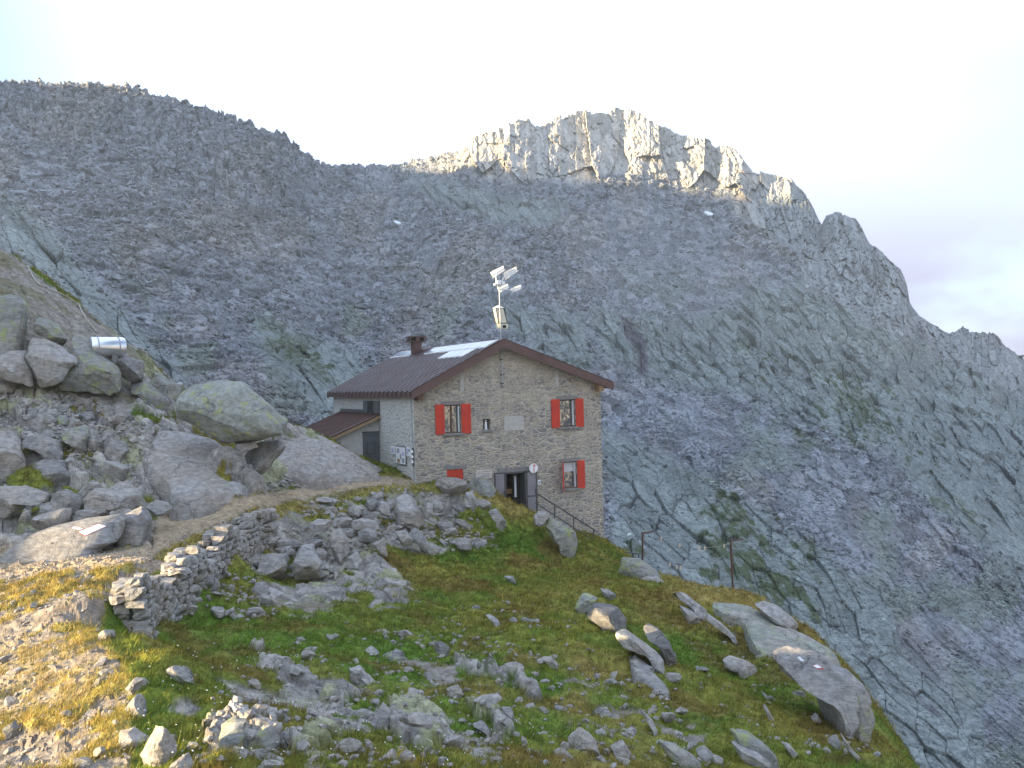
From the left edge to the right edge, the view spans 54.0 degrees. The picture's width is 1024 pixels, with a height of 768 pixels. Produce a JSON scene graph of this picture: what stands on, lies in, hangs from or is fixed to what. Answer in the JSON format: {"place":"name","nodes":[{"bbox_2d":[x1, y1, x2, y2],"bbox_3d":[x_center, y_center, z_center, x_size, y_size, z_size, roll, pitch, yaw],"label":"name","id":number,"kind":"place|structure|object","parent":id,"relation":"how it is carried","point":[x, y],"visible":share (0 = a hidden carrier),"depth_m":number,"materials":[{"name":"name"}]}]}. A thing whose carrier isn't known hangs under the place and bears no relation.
{"place":"outdoors","nodes":[
{"label":"outdoors","id":0,"kind":"place"},
{"bbox_2d":[0,249,915,767],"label":"ground","id":1,"kind":"structure","parent":0,"point":[70,319],"depth_m":21.90,"materials":[{"name":"plant"}]},
{"bbox_2d":[0,380,17,394],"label":"stone","id":2,"kind":"object","parent":1,"relation":"on","point":[8,387],"visible":0.62,"depth_m":36.44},
{"bbox_2d":[2,719,22,740],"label":"stone","id":3,"kind":"object","parent":1,"relation":"on","point":[12,729],"visible":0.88,"depth_m":13.90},
{"bbox_2d":[0,430,25,485],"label":"rock","id":4,"kind":"object","parent":1,"relation":"on","point":[12,455],"visible":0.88,"depth_m":31.29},
{"bbox_2d":[0,294,28,354],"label":"rock","id":5,"kind":"object","parent":1,"relation":"on","point":[14,316],"visible":0.93,"depth_m":37.08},
{"bbox_2d":[0,350,33,385],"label":"rock","id":6,"kind":"object","parent":1,"relation":"on","point":[15,367],"visible":0.94,"depth_m":36.15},
{"bbox_2d":[0,485,50,518],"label":"rock","id":7,"kind":"object","parent":1,"relation":"on","point":[14,499],"visible":1,"depth_m":28.29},
{"bbox_2d":[22,434,62,459],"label":"rock","id":8,"kind":"object","parent":1,"relation":"on","point":[45,447],"visible":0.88,"depth_m":32.14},
{"bbox_2d":[33,317,66,345],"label":"rock","id":9,"kind":"object","parent":1,"relation":"on","point":[48,329],"visible":0.96,"depth_m":37.53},
{"bbox_2d":[25,338,77,387],"bbox_3d":[-16.871,-0.799,37.030,2.041,1.882,1.897,-1,0,0],"label":"rock","id":10,"kind":"object","parent":1,"relation":"on","point":[50,363],"visible":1,"depth_m":36.35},
{"bbox_2d":[32,459,70,487],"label":"rock","id":11,"kind":"object","parent":1,"relation":"on","point":[56,472],"visible":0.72,"depth_m":31.38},
{"bbox_2d":[30,508,72,529],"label":"rock","id":12,"kind":"object","parent":1,"relation":"on","point":[49,519],"visible":0.86,"depth_m":26.75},
{"bbox_2d":[0,514,124,563],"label":"rock","id":13,"kind":"object","parent":1,"relation":"on","point":[92,536],"visible":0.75,"depth_m":25.61,"materials":[{"name":"grey stone"}]},
{"bbox_2d":[50,489,83,515],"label":"rock","id":14,"kind":"object","parent":1,"relation":"on","point":[63,498],"visible":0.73,"depth_m":28.42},
{"bbox_2d":[60,426,89,452],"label":"rock","id":15,"kind":"object","parent":1,"relation":"on","point":[77,438],"visible":0.95,"depth_m":32.72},
{"bbox_2d":[70,509,99,521],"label":"rock","id":16,"kind":"object","parent":1,"relation":"on","point":[82,514],"visible":0.63,"depth_m":27.13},
{"bbox_2d":[77,480,101,498],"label":"rock","id":17,"kind":"object","parent":1,"relation":"on","point":[87,488],"visible":0.51,"depth_m":29.43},
{"bbox_2d":[59,334,121,395],"bbox_3d":[-15.561,-0.736,37.851,2.150,2.395,2.507,-1,0,0],"label":"rock","id":18,"kind":"object","parent":1,"relation":"on","point":[91,371],"visible":0.9,"depth_m":36.89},
{"bbox_2d":[88,337,126,363],"bbox_3d":[-15.429,-1.287,38.300,1.340,1.032,0.794,-1,0,-37],"label":"water tank","id":19,"kind":"object","parent":18,"relation":"on","point":[115,348],"visible":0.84,"depth_m":38.07,"materials":[{"name":"silver metal"}]},
{"bbox_2d":[88,428,102,450],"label":"rock","id":20,"kind":"object","parent":1,"relation":"on","point":[95,441],"visible":1,"depth_m":32.93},
{"bbox_2d":[98,630,115,640],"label":"stone","id":21,"kind":"object","parent":1,"relation":"on","point":[104,633],"visible":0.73,"depth_m":17.59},
{"bbox_2d":[83,480,142,515],"bbox_3d":[-11.396,3.346,28.790,1.706,1.046,1.109,-1,0,-40],"label":"rock","id":22,"kind":"object","parent":1,"relation":"on","point":[126,494],"visible":0.87,"depth_m":28.43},
{"bbox_2d":[101,460,128,481],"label":"rock","id":23,"kind":"object","parent":1,"relation":"on","point":[118,470],"visible":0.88,"depth_m":32.32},
{"bbox_2d":[102,440,129,461],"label":"rock","id":24,"kind":"object","parent":1,"relation":"on","point":[113,450],"visible":0.93,"depth_m":33.14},
{"bbox_2d":[108,414,125,424],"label":"stone","id":25,"kind":"object","parent":1,"relation":"on","point":[116,419],"visible":0.92,"depth_m":34.88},
{"bbox_2d":[113,506,152,547],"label":"rock","id":26,"kind":"object","parent":1,"relation":"on","point":[138,526],"visible":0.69,"depth_m":26.89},
{"bbox_2d":[118,727,149,748],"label":"stone","id":27,"kind":"object","parent":1,"relation":"on","point":[132,735],"visible":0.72,"depth_m":12.78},
{"bbox_2d":[125,693,146,718],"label":"stone","id":28,"kind":"object","parent":1,"relation":"on","point":[135,702],"visible":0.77,"depth_m":13.73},
{"bbox_2d":[125,677,148,694],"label":"stone","id":29,"kind":"object","parent":1,"relation":"on","point":[134,684],"visible":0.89,"depth_m":14.34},
{"bbox_2d":[130,378,169,409],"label":"rock","id":30,"kind":"object","parent":1,"relation":"on","point":[145,391],"visible":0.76,"depth_m":38.45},
{"bbox_2d":[107,357,144,381],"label":"rock","id":31,"kind":"object","parent":30,"relation":"on","point":[131,369],"visible":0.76,"depth_m":38.53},
{"bbox_2d":[140,726,176,766],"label":"pointed stone","id":32,"kind":"object","parent":1,"relation":"on","point":[161,742],"visible":0.95,"depth_m":12.00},
{"bbox_2d":[145,500,172,516],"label":"stone","id":33,"kind":"object","parent":1,"relation":"on","point":[157,508],"visible":0.99,"depth_m":28.93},
{"bbox_2d":[150,374,184,401],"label":"rock","id":34,"kind":"object","parent":1,"relation":"on","point":[166,387],"visible":0.77,"depth_m":39.29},
{"bbox_2d":[166,665,193,684],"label":"stone","id":35,"kind":"object","parent":1,"relation":"on","point":[186,671],"visible":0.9,"depth_m":15.48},
{"bbox_2d":[169,753,194,767],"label":"stone","id":36,"kind":"object","parent":1,"relation":"on","point":[182,760],"visible":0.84,"depth_m":11.69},
{"bbox_2d":[108,508,280,639],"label":"dry stone wall","id":37,"kind":"structure","parent":1,"relation":"on","point":[145,599],"depth_m":23.52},
{"bbox_2d":[142,430,267,520],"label":"whaleback slab","id":38,"kind":"structure","parent":1,"relation":"on","point":[185,482],"depth_m":32.79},
{"bbox_2d":[206,575,219,590],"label":"stone","id":39,"kind":"object","parent":1,"relation":"on","point":[214,584],"visible":0.65,"depth_m":24.39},
{"bbox_2d":[210,606,224,617],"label":"stone","id":40,"kind":"object","parent":1,"relation":"on","point":[217,611],"visible":0.99,"depth_m":23.34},
{"bbox_2d":[219,715,246,753],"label":"rock","id":41,"kind":"object","parent":1,"relation":"on","point":[233,729],"visible":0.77,"depth_m":12.66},
{"bbox_2d":[235,442,257,453],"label":"stone","id":42,"kind":"object","parent":1,"relation":"on","point":[243,447],"visible":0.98,"depth_m":33.99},
{"bbox_2d":[173,380,287,443],"bbox_3d":[-9.632,0.947,34.781,3.866,2.177,3.013,-1,0,0],"label":"boulder","id":43,"kind":"object","parent":42,"relation":"on","point":[227,412],"visible":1,"depth_m":33.62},
{"bbox_2d":[253,582,268,595],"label":"stone","id":44,"kind":"object","parent":1,"relation":"on","point":[261,587],"visible":0.33,"depth_m":26.48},
{"bbox_2d":[244,439,285,474],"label":"rock","id":45,"kind":"object","parent":1,"relation":"on","point":[263,457],"visible":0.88,"depth_m":34.73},
{"bbox_2d":[255,724,280,749],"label":"rock","id":46,"kind":"object","parent":1,"relation":"on","point":[269,735],"visible":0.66,"depth_m":13.00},
{"bbox_2d":[261,595,279,605],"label":"stone","id":47,"kind":"object","parent":1,"relation":"on","point":[266,600],"visible":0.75,"depth_m":24.72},
{"bbox_2d":[257,759,284,767],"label":"stone","id":48,"kind":"object","parent":1,"relation":"on","point":[270,763],"visible":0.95,"depth_m":12.11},
{"bbox_2d":[258,553,289,578],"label":"stone","id":49,"kind":"object","parent":1,"relation":"on","point":[276,564],"visible":0.87,"depth_m":29.53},
{"bbox_2d":[280,731,289,749],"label":"stone","id":50,"kind":"object","parent":1,"relation":"on","point":[285,736],"visible":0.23,"depth_m":13.28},
{"bbox_2d":[275,539,300,548],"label":"stone","id":51,"kind":"object","parent":1,"relation":"on","point":[292,543],"visible":0.77,"depth_m":30.88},
{"bbox_2d":[291,543,322,579],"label":"stone","id":52,"kind":"object","parent":1,"relation":"on","point":[307,564],"visible":1,"depth_m":29.72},
{"bbox_2d":[308,519,332,531],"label":"stone","id":53,"kind":"object","parent":1,"relation":"on","point":[320,525],"visible":1,"depth_m":32.47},
{"bbox_2d":[278,433,381,490],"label":"sloping slab","id":54,"kind":"structure","parent":1,"relation":"on","point":[321,463],"depth_m":39.73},
{"bbox_2d":[329,528,348,563],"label":"stone","id":55,"kind":"object","parent":1,"relation":"on","point":[338,541],"visible":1,"depth_m":31.79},
{"bbox_2d":[307,408,379,461],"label":"lean to shed","id":56,"kind":"object","parent":1,"relation":"on","point":[355,431],"visible":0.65,"depth_m":44.09,"materials":[{"name":"metal"}]},
{"bbox_2d":[362,431,379,461],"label":"shed door","id":57,"kind":"structure","parent":56,"relation":"in","point":[370,438],"depth_m":44.06,"materials":[{"name":"metal"}]},
{"bbox_2d":[337,678,355,695],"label":"stone","id":58,"kind":"object","parent":1,"relation":"on","point":[344,684],"visible":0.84,"depth_m":17.08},
{"bbox_2d":[334,737,361,753],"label":"stone","id":59,"kind":"object","parent":1,"relation":"on","point":[350,745],"visible":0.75,"depth_m":13.23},
{"bbox_2d":[348,552,361,569],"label":"stone","id":60,"kind":"object","parent":1,"relation":"on","point":[354,560],"visible":1,"depth_m":29.74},
{"bbox_2d":[348,505,363,516],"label":"stone","id":61,"kind":"object","parent":1,"relation":"on","point":[355,510],"visible":1,"depth_m":35.09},
{"bbox_2d":[349,665,374,687],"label":"rock","id":62,"kind":"object","parent":1,"relation":"on","point":[359,674],"visible":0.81,"depth_m":18.49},
{"bbox_2d":[351,708,374,719],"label":"rock","id":63,"kind":"object","parent":1,"relation":"on","point":[367,713],"visible":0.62,"depth_m":15.96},
{"bbox_2d":[351,518,378,530],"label":"stone","id":64,"kind":"object","parent":1,"relation":"on","point":[359,524],"visible":0.86,"depth_m":33.42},
{"bbox_2d":[358,528,377,541],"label":"stone","id":65,"kind":"object","parent":1,"relation":"on","point":[367,535],"visible":1,"depth_m":32.52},
{"bbox_2d":[373,537,386,556],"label":"stone","id":66,"kind":"object","parent":1,"relation":"on","point":[380,546],"visible":1,"depth_m":32.09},
{"bbox_2d":[371,702,391,729],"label":"rock","id":67,"kind":"object","parent":1,"relation":"on","point":[383,714],"visible":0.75,"depth_m":15.10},
{"bbox_2d":[378,501,389,516],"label":"stone","id":68,"kind":"object","parent":1,"relation":"on","point":[383,509],"visible":1,"depth_m":35.46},
{"bbox_2d":[395,530,413,545],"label":"stone","id":69,"kind":"object","parent":1,"relation":"on","point":[405,537],"visible":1,"depth_m":33.56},
{"bbox_2d":[393,493,423,528],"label":"stone","id":70,"kind":"object","parent":1,"relation":"on","point":[407,512],"visible":0.97,"depth_m":35.80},
{"bbox_2d":[407,712,432,729],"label":"stone","id":71,"kind":"object","parent":1,"relation":"on","point":[419,719],"visible":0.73,"depth_m":14.47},
{"bbox_2d":[411,528,430,554],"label":"stone","id":72,"kind":"object","parent":1,"relation":"on","point":[420,539],"visible":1,"depth_m":33.67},
{"bbox_2d":[0,389,880,767],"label":"rubble","id":73,"kind":"object","parent":1,"relation":"on","point":[250,713],"visible":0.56,"depth_m":19.38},
{"bbox_2d":[252,748,276,760],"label":"stone","id":74,"kind":"object","parent":73,"relation":"on","point":[262,752],"visible":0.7,"depth_m":12.34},
{"bbox_2d":[435,641,448,656],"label":"rock","id":75,"kind":"object","parent":1,"relation":"on","point":[440,647],"visible":0.83,"depth_m":21.35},
{"bbox_2d":[435,477,468,494],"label":"rock","id":76,"kind":"object","parent":1,"relation":"on","point":[451,485],"visible":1,"depth_m":39.57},
{"bbox_2d":[443,735,463,746],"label":"stone","id":77,"kind":"object","parent":1,"relation":"on","point":[458,739],"visible":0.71,"depth_m":14.67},
{"bbox_2d":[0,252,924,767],"bbox_3d":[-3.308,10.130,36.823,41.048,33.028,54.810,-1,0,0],"label":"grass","id":78,"kind":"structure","parent":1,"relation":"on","point":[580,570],"depth_m":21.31,"materials":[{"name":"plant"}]},
{"bbox_2d":[455,538,472,550],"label":"stone","id":79,"kind":"object","parent":1,"relation":"on","point":[463,544],"visible":1,"depth_m":34.83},
{"bbox_2d":[327,336,613,538],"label":"mountain hut","id":80,"kind":"object","parent":1,"relation":"on","point":[435,408],"visible":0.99,"depth_m":42.14,"materials":[{"name":"grey stone"}]},
{"bbox_2d":[363,401,379,413],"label":"window","id":81,"kind":"structure","parent":80,"relation":"in","point":[369,407],"depth_m":45.05,"materials":[{"name":"grey glass"}]},
{"bbox_2d":[396,446,406,464],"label":"notice board","id":82,"kind":"object","parent":80,"relation":"attached to","point":[401,455],"visible":1,"depth_m":41.39,"materials":[{"name":"paper"}]},
{"bbox_2d":[435,401,470,435],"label":"window","id":83,"kind":"structure","parent":80,"relation":"in","point":[447,413],"depth_m":40.80,"materials":[{"name":"brown wood"}]},
{"bbox_2d":[443,465,466,478],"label":"window","id":84,"kind":"structure","parent":80,"relation":"in","point":[457,471],"depth_m":40.75,"materials":[{"name":"brown wood"}]},
{"bbox_2d":[490,266,521,385],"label":"antenna mast","id":85,"kind":"object","parent":80,"relation":"attached to","point":[495,272],"visible":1,"depth_m":41.55,"materials":[{"name":"metal"}]},
{"bbox_2d":[492,305,507,328],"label":"lantern box","id":86,"kind":"object","parent":85,"relation":"attached to","point":[504,322],"visible":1,"depth_m":41.58,"materials":[{"name":"beige metal"}]},
{"bbox_2d":[551,396,583,428],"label":"window","id":87,"kind":"structure","parent":80,"relation":"in","point":[562,410],"depth_m":43.00,"materials":[{"name":"brown wood"}]},
{"bbox_2d":[559,458,584,490],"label":"window","id":88,"kind":"structure","parent":80,"relation":"in","point":[569,479],"depth_m":43.03,"materials":[{"name":"brown wood"}]},
{"bbox_2d":[468,476,495,497],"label":"rock","id":89,"kind":"object","parent":1,"relation":"on","point":[482,485],"visible":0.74,"depth_m":39.85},
{"bbox_2d":[473,720,491,736],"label":"rock","id":90,"kind":"object","parent":1,"relation":"on","point":[481,726],"visible":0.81,"depth_m":16.03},
{"bbox_2d":[473,693,501,708],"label":"rock","id":91,"kind":"object","parent":1,"relation":"on","point":[494,698],"visible":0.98,"depth_m":16.81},
{"bbox_2d":[489,508,506,530],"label":"stone","id":92,"kind":"object","parent":1,"relation":"on","point":[497,517],"visible":1,"depth_m":36.70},
{"bbox_2d":[533,511,547,526],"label":"boulder","id":93,"kind":"object","parent":1,"relation":"on","point":[540,518],"visible":1,"depth_m":37.86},
{"bbox_2d":[545,517,577,557],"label":"rock","id":94,"kind":"object","parent":1,"relation":"on","point":[563,536],"visible":1,"depth_m":37.42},
{"bbox_2d":[568,727,599,755],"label":"rock","id":95,"kind":"object","parent":1,"relation":"on","point":[584,739],"visible":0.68,"depth_m":15.90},
{"bbox_2d":[575,593,596,613],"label":"rock","id":96,"kind":"object","parent":1,"relation":"on","point":[585,602],"visible":0.82,"depth_m":28.41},
{"bbox_2d":[587,603,625,632],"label":"rock","id":97,"kind":"object","parent":1,"relation":"on","point":[606,616],"visible":0.78,"depth_m":23.71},
{"bbox_2d":[611,740,630,759],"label":"rock","id":98,"kind":"object","parent":1,"relation":"on","point":[619,748],"visible":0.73,"depth_m":16.04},
{"bbox_2d":[618,557,661,578],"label":"rock","id":99,"kind":"object","parent":1,"relation":"on","point":[633,567],"visible":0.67,"depth_m":34.70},
{"bbox_2d":[616,629,665,673],"bbox_3d":[3.006,5.936,22.030,1.417,0.986,0.899,-1,0,39],"label":"rock","id":100,"kind":"object","parent":1,"relation":"on","point":[627,639],"visible":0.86,"depth_m":21.81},
{"bbox_2d":[629,655,670,699],"bbox_3d":[2.886,6.577,21.235,0.678,1.293,2.430,-1,0,0],"label":"rock","id":101,"kind":"object","parent":1,"relation":"on","point":[641,670],"visible":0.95,"depth_m":20.91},
{"bbox_2d":[643,623,676,665],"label":"rock","id":102,"kind":"object","parent":1,"relation":"on","point":[657,637],"visible":0.89,"depth_m":22.56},
{"bbox_2d":[658,740,700,767],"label":"rock","id":103,"kind":"object","parent":1,"relation":"on","point":[685,757],"visible":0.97,"depth_m":16.40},
{"bbox_2d":[672,592,706,620],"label":"rock","id":104,"kind":"object","parent":1,"relation":"on","point":[697,609],"visible":0.88,"depth_m":29.29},
{"bbox_2d":[679,605,700,624],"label":"rock","id":105,"kind":"object","parent":1,"relation":"on","point":[691,617],"visible":0.88,"depth_m":28.74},
{"bbox_2d":[696,745,713,761],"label":"rock","id":106,"kind":"object","parent":1,"relation":"on","point":[705,752],"visible":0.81,"depth_m":16.89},
{"bbox_2d":[706,613,739,645],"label":"rock","id":107,"kind":"object","parent":1,"relation":"on","point":[716,623],"visible":0.91,"depth_m":27.69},
{"bbox_2d":[723,655,756,678],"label":"rock","id":108,"kind":"object","parent":1,"relation":"on","point":[739,666],"visible":0.88,"depth_m":24.45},
{"bbox_2d":[731,741,772,767],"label":"rock","id":109,"kind":"object","parent":1,"relation":"on","point":[744,753],"visible":0.93,"depth_m":16.32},
{"bbox_2d":[729,728,779,767],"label":"rock","id":110,"kind":"object","parent":1,"relation":"on","point":[745,739],"visible":0.73,"depth_m":16.57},
{"bbox_2d":[712,602,840,666],"bbox_3d":[7.343,7.481,28.705,2.656,1.906,6.085,-1,0,-7],"label":"rock","id":111,"kind":"object","parent":1,"relation":"on","point":[763,635],"visible":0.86,"depth_m":27.65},
{"bbox_2d":[755,601,797,629],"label":"rock","id":112,"kind":"object","parent":1,"relation":"on","point":[775,614],"visible":0.82,"depth_m":28.69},
{"bbox_2d":[771,645,871,736],"bbox_3d":[6.662,6.760,21.454,1.674,1.988,2.387,-1,0,-39],"label":"rock","id":113,"kind":"object","parent":1,"relation":"on","point":[828,685],"visible":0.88,"depth_m":21.02,"materials":[{"name":"grey stone"}]},
{"bbox_2d":[841,734,859,762],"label":"rock","id":114,"kind":"object","parent":1,"relation":"on","point":[852,753],"visible":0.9,"depth_m":16.91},
{"bbox_2d":[855,691,875,742],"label":"rock","id":115,"kind":"object","parent":1,"relation":"on","point":[866,727],"visible":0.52,"depth_m":20.29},
{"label":"stone steps","id":116,"kind":"object","parent":1,"relation":"on","visible":0},
{"bbox_2d":[535,492,595,538],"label":"handrail","id":117,"kind":"object","parent":116,"relation":"on","point":[564,511],"visible":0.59,"depth_m":41.41,"materials":[{"name":"metal"}]},
{"bbox_2d":[0,77,1023,767],"bbox_3d":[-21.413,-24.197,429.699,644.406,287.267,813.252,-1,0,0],"label":"mountain","id":118,"kind":"structure","parent":0,"point":[844,263],"depth_m":266.63,"materials":[{"name":"stone"}]},
{"bbox_2d":[0,79,1023,767],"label":"scree","id":119,"kind":"structure","parent":118,"relation":"on","point":[128,283],"depth_m":250.25,"materials":[{"name":"stone"}]},
{"bbox_2d":[0,0,1023,358],"label":"sky","id":120,"kind":"structure","parent":0,"point":[904,119],"materials":[{"name":"white"}]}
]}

